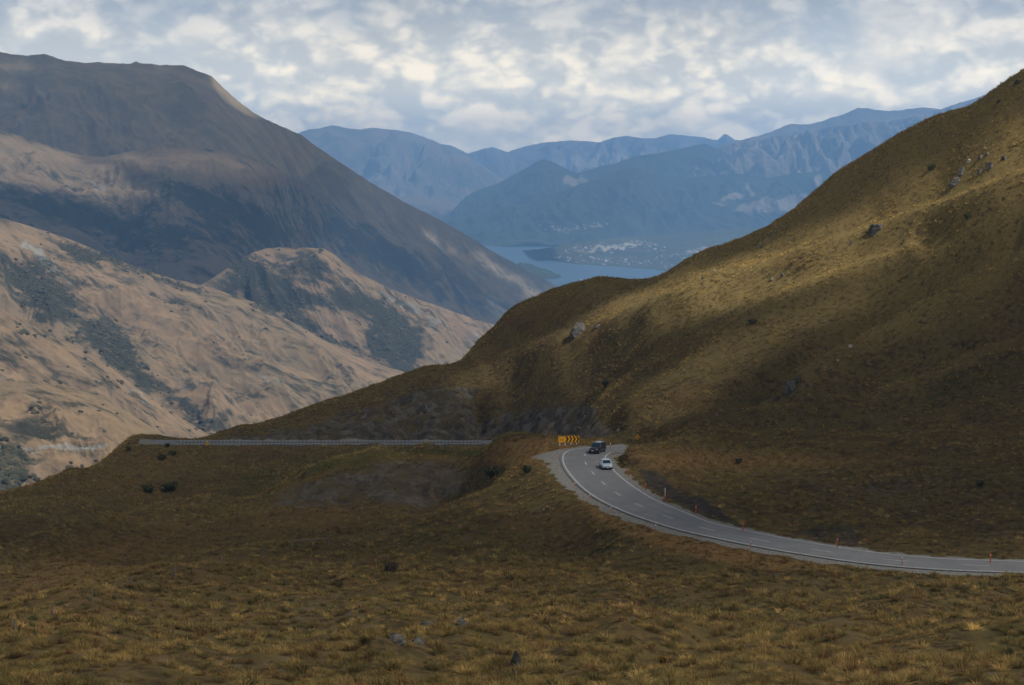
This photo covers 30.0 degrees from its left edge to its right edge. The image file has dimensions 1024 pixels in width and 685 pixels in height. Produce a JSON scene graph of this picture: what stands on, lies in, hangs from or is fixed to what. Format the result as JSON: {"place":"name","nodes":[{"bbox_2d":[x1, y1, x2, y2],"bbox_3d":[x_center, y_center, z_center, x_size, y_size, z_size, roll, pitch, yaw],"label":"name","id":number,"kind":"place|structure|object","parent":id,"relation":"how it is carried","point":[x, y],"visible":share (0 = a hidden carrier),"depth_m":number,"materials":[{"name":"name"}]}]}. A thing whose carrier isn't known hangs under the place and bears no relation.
{"place":"outdoors","nodes":[
{"label":"outdoors","id":0,"kind":"place"},
{"bbox_2d":[0,381,166,488],"bbox_3d":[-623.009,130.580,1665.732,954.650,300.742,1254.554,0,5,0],"label":"sunlit hill","id":1,"kind":"structure","parent":0,"point":[58,448],"depth_m":1281.89,"materials":[{"name":"beige plant"}]},
{"bbox_2d":[0,310,207,438],"bbox_3d":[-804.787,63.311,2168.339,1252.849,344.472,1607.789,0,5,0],"label":"sunlit hill","id":2,"kind":"structure","parent":0,"point":[49,358],"depth_m":1758.31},
{"bbox_2d":[0,130,322,284],"bbox_3d":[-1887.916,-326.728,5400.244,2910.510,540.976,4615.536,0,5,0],"label":"spur hill","id":3,"kind":"structure","parent":0,"point":[198,216],"depth_m":3766.84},
{"bbox_2d":[0,218,405,434],"bbox_3d":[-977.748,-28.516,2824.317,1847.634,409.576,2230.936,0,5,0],"label":"sunlit hill","id":4,"kind":"structure","parent":0,"point":[186,359],"depth_m":2355.71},
{"bbox_2d":[0,232,479,491],"bbox_3d":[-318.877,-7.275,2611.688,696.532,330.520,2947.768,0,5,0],"label":"hill scrub","id":5,"kind":"object","parent":4,"relation":"on","point":[12,476],"visible":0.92,"depth_m":2267.53,"materials":[{"name":"plant"}]},
{"bbox_2d":[0,52,557,324],"bbox_3d":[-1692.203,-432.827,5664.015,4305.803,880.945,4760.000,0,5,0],"label":"brown mountain","id":6,"kind":"structure","parent":0,"point":[372,231],"depth_m":4863.39,"materials":[{"name":"stone"}]},
{"bbox_2d":[153,440,491,443],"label":"road","id":7,"kind":"structure","parent":0,"point":[174,441],"depth_m":490.81,"materials":[{"name":"grey asphalt"}]},
{"bbox_2d":[202,247,493,371],"bbox_3d":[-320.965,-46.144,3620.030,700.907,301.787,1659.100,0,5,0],"label":"sunlit spur","id":8,"kind":"structure","parent":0,"point":[426,321],"depth_m":3141.72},
{"bbox_2d":[298,125,503,202],"bbox_3d":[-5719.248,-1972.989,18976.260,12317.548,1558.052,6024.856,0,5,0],"label":"range","id":9,"kind":"structure","parent":0,"point":[397,163],"depth_m":18610.49,"materials":[{"name":"blue stone"}]},
{"bbox_2d":[397,195,458,218],"bbox_3d":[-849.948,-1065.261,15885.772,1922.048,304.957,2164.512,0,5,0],"label":"dry flats","id":10,"kind":"structure","parent":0,"point":[437,208],"depth_m":15913.80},
{"bbox_2d":[0,69,1023,684],"bbox_3d":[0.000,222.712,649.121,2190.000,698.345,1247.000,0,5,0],"label":"hillside","id":11,"kind":"structure","parent":0,"point":[446,413],"depth_m":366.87,"materials":[{"name":"brown plant"}]},
{"bbox_2d":[14,547,262,630],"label":"wire fence","id":12,"kind":"object","parent":11,"relation":"on","point":[15,620],"visible":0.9,"depth_m":164.94,"materials":[{"name":"grey metal"}]},
{"bbox_2d":[141,484,154,492],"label":"shrub","id":13,"kind":"object","parent":11,"relation":"on","point":[148,488],"visible":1,"depth_m":422.48,"materials":[{"name":"green plant"}]},
{"bbox_2d":[156,453,166,459],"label":"shrub","id":14,"kind":"object","parent":11,"relation":"on","point":[162,456],"visible":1,"depth_m":461.23,"materials":[{"name":"green plant"}]},
{"bbox_2d":[162,481,177,491],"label":"shrub","id":15,"kind":"object","parent":11,"relation":"on","point":[171,486],"visible":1,"depth_m":429.12,"materials":[{"name":"green plant"}]},
{"bbox_2d":[168,450,177,454],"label":"shrub","id":16,"kind":"object","parent":11,"relation":"on","point":[172,452],"visible":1,"depth_m":466.98,"materials":[{"name":"green plant"}]},
{"bbox_2d":[291,537,329,548],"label":"fence brace","id":17,"kind":"object","parent":11,"relation":"on","point":[328,538],"visible":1,"depth_m":248.49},
{"bbox_2d":[176,441,480,444],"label":"guardrail","id":18,"kind":"object","parent":11,"relation":"on","point":[315,442],"visible":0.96,"depth_m":485.33,"materials":[{"name":"metal"}]},
{"bbox_2d":[384,561,398,573],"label":"shrub","id":19,"kind":"object","parent":11,"relation":"on","point":[393,567],"visible":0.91,"depth_m":201.83,"materials":[{"name":"green plant"}]},
{"bbox_2d":[389,633,405,645],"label":"boulder","id":20,"kind":"object","parent":11,"relation":"on","point":[397,638],"visible":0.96,"depth_m":112.75,"materials":[{"name":"grey stone"}]},
{"bbox_2d":[412,636,424,644],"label":"boulder","id":21,"kind":"object","parent":11,"relation":"on","point":[419,640],"visible":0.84,"depth_m":116.26,"materials":[{"name":"grey stone"}]},
{"bbox_2d":[421,621,434,626],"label":"boulder","id":22,"kind":"object","parent":11,"relation":"on","point":[425,623],"visible":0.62,"depth_m":143.54,"materials":[{"name":"grey stone"}]},
{"bbox_2d":[456,616,466,625],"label":"boulder","id":23,"kind":"object","parent":11,"relation":"on","point":[461,621],"visible":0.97,"depth_m":128.52,"materials":[{"name":"grey stone"}]},
{"bbox_2d":[482,465,499,477],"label":"shrub","id":24,"kind":"object","parent":11,"relation":"on","point":[494,471],"visible":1,"depth_m":336.72,"materials":[{"name":"green plant"}]},
{"bbox_2d":[509,651,520,666],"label":"boulder","id":25,"kind":"object","parent":11,"relation":"on","point":[515,659],"visible":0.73,"depth_m":106.71,"materials":[{"name":"grey stone"}]},
{"bbox_2d":[522,464,531,472],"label":"shrub","id":26,"kind":"object","parent":11,"relation":"on","point":[526,468],"visible":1,"depth_m":287.60,"materials":[{"name":"green plant"}]},
{"bbox_2d":[558,436,578,445],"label":"chevron sign","id":27,"kind":"object","parent":11,"relation":"on","point":[565,439],"visible":0.98,"depth_m":311.60,"materials":[{"name":"yellow metal"}]},
{"bbox_2d":[569,322,584,338],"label":"boulder","id":28,"kind":"object","parent":11,"relation":"on","point":[578,328],"visible":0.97,"depth_m":506.71,"materials":[{"name":"grey stone"}]},
{"bbox_2d":[601,381,608,386],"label":"shrub","id":29,"kind":"object","parent":11,"relation":"on","point":[605,383],"visible":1,"depth_m":462.88,"materials":[{"name":"green plant"}]},
{"bbox_2d":[400,438,907,570],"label":"verge grass","id":30,"kind":"structure","parent":11,"relation":"on","point":[689,548],"depth_m":242.68,"materials":[{"name":"brown plant"}]},
{"bbox_2d":[657,654,668,663],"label":"shrub","id":31,"kind":"object","parent":11,"relation":"on","point":[663,658],"visible":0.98,"depth_m":115.13,"materials":[{"name":"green plant"}]},
{"bbox_2d":[748,319,756,323],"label":"shrub","id":32,"kind":"object","parent":11,"relation":"on","point":[752,321],"visible":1,"depth_m":414.05,"materials":[{"name":"green plant"}]},
{"bbox_2d":[784,380,795,394],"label":"boulder","id":33,"kind":"object","parent":11,"relation":"on","point":[790,386],"visible":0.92,"depth_m":365.87,"materials":[{"name":"grey stone"}]},
{"bbox_2d":[867,224,882,236],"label":"boulder","id":34,"kind":"object","parent":11,"relation":"on","point":[873,229],"visible":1,"depth_m":432.65,"materials":[{"name":"grey stone"}]},
{"bbox_2d":[927,163,934,170],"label":"shrub","id":35,"kind":"object","parent":11,"relation":"on","point":[930,167],"visible":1,"depth_m":442.14,"materials":[{"name":"green plant"}]},
{"bbox_2d":[949,177,959,187],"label":"boulder","id":36,"kind":"object","parent":11,"relation":"on","point":[954,182],"visible":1,"depth_m":425.21,"materials":[{"name":"grey stone"}]},
{"bbox_2d":[958,166,964,176],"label":"boulder","id":37,"kind":"object","parent":11,"relation":"on","point":[961,171],"visible":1,"depth_m":425.92,"materials":[{"name":"grey stone"}]},
{"bbox_2d":[964,213,969,219],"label":"shrub","id":38,"kind":"object","parent":11,"relation":"on","point":[967,216],"visible":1,"depth_m":406.94,"materials":[{"name":"green plant"}]},
{"bbox_2d":[976,480,984,485],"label":"shrub","id":39,"kind":"object","parent":11,"relation":"on","point":[980,482],"visible":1,"depth_m":270.56,"materials":[{"name":"green plant"}]},
{"bbox_2d":[985,162,993,169],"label":"boulder","id":40,"kind":"object","parent":11,"relation":"on","point":[988,165],"visible":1,"depth_m":417.19,"materials":[{"name":"grey stone"}]},
{"bbox_2d":[0,0,1023,153],"label":"sky","id":41,"kind":"structure","parent":0,"point":[469,76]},
{"bbox_2d":[517,262,560,278],"bbox_3d":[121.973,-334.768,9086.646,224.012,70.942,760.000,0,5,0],"label":"lake","id":42,"kind":"structure","parent":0,"point":[543,273],"depth_m":9065.48,"materials":[{"name":"blue liquid"}]},
{"bbox_2d":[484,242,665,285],"bbox_3d":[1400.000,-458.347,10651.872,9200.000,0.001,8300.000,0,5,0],"label":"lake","id":43,"kind":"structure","parent":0,"point":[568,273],"depth_m":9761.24,"materials":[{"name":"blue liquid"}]},
{"bbox_2d":[439,143,734,221],"bbox_3d":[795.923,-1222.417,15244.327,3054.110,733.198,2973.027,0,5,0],"label":"pointed hill","id":44,"kind":"structure","parent":0,"point":[540,179],"depth_m":15178.98,"materials":[{"name":"blue stone"}]},
{"bbox_2d":[442,134,740,179],"bbox_3d":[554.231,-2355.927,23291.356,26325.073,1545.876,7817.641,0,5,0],"label":"range","id":45,"kind":"structure","parent":0,"point":[577,157],"depth_m":23943.88,"materials":[{"name":"blue stone"}]},
{"bbox_2d":[445,167,832,246],"bbox_3d":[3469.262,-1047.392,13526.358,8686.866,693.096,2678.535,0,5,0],"label":"forested hill","id":46,"kind":"structure","parent":0,"point":[633,202],"depth_m":13262.76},
{"bbox_2d":[522,226,765,270],"bbox_3d":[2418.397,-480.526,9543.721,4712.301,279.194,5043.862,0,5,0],"label":"lakeside land","id":47,"kind":"structure","parent":0,"point":[682,245],"depth_m":10643.95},
{"bbox_2d":[560,445,1023,572],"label":"road","id":48,"kind":"structure","parent":0,"point":[587,479],"depth_m":239.63,"materials":[{"name":"grey asphalt"}]},
{"bbox_2d":[589,441,606,453],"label":"off roader","id":49,"kind":"object","parent":48,"relation":"on","point":[598,446],"visible":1,"depth_m":301.77,"materials":[{"name":"black paint"}]},
{"bbox_2d":[599,458,612,468],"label":"sedan","id":50,"kind":"object","parent":48,"relation":"on","point":[605,463],"visible":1,"depth_m":285.52,"materials":[{"name":"silver metal"}]},
{"bbox_2d":[562,446,1004,571],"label":"road edge line","id":51,"kind":"object","parent":48,"relation":"on","point":[720,538],"visible":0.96,"depth_m":236.93,"materials":[{"name":"paint"}]},
{"bbox_2d":[584,453,988,565],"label":"road centre line","id":52,"kind":"object","parent":48,"relation":"on","point":[752,538],"visible":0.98,"depth_m":238.26,"materials":[{"name":"paint"}]},
{"bbox_2d":[605,452,1005,560],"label":"road edge line","id":53,"kind":"object","parent":48,"relation":"on","point":[761,533],"visible":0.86,"depth_m":238.26,"materials":[{"name":"paint"}]},
{"bbox_2d":[685,94,985,177],"bbox_3d":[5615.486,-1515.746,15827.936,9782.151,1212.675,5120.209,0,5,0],"label":"craggy range","id":54,"kind":"structure","parent":0,"point":[831,149],"depth_m":15055.81,"materials":[{"name":"blue stone"}]},
{"bbox_2d":[757,107,937,136],"bbox_3d":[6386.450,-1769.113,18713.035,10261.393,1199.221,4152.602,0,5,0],"label":"craggy range","id":55,"kind":"structure","parent":0,"point":[858,115],"depth_m":18531.89,"materials":[{"name":"blue stone"}]}
]}

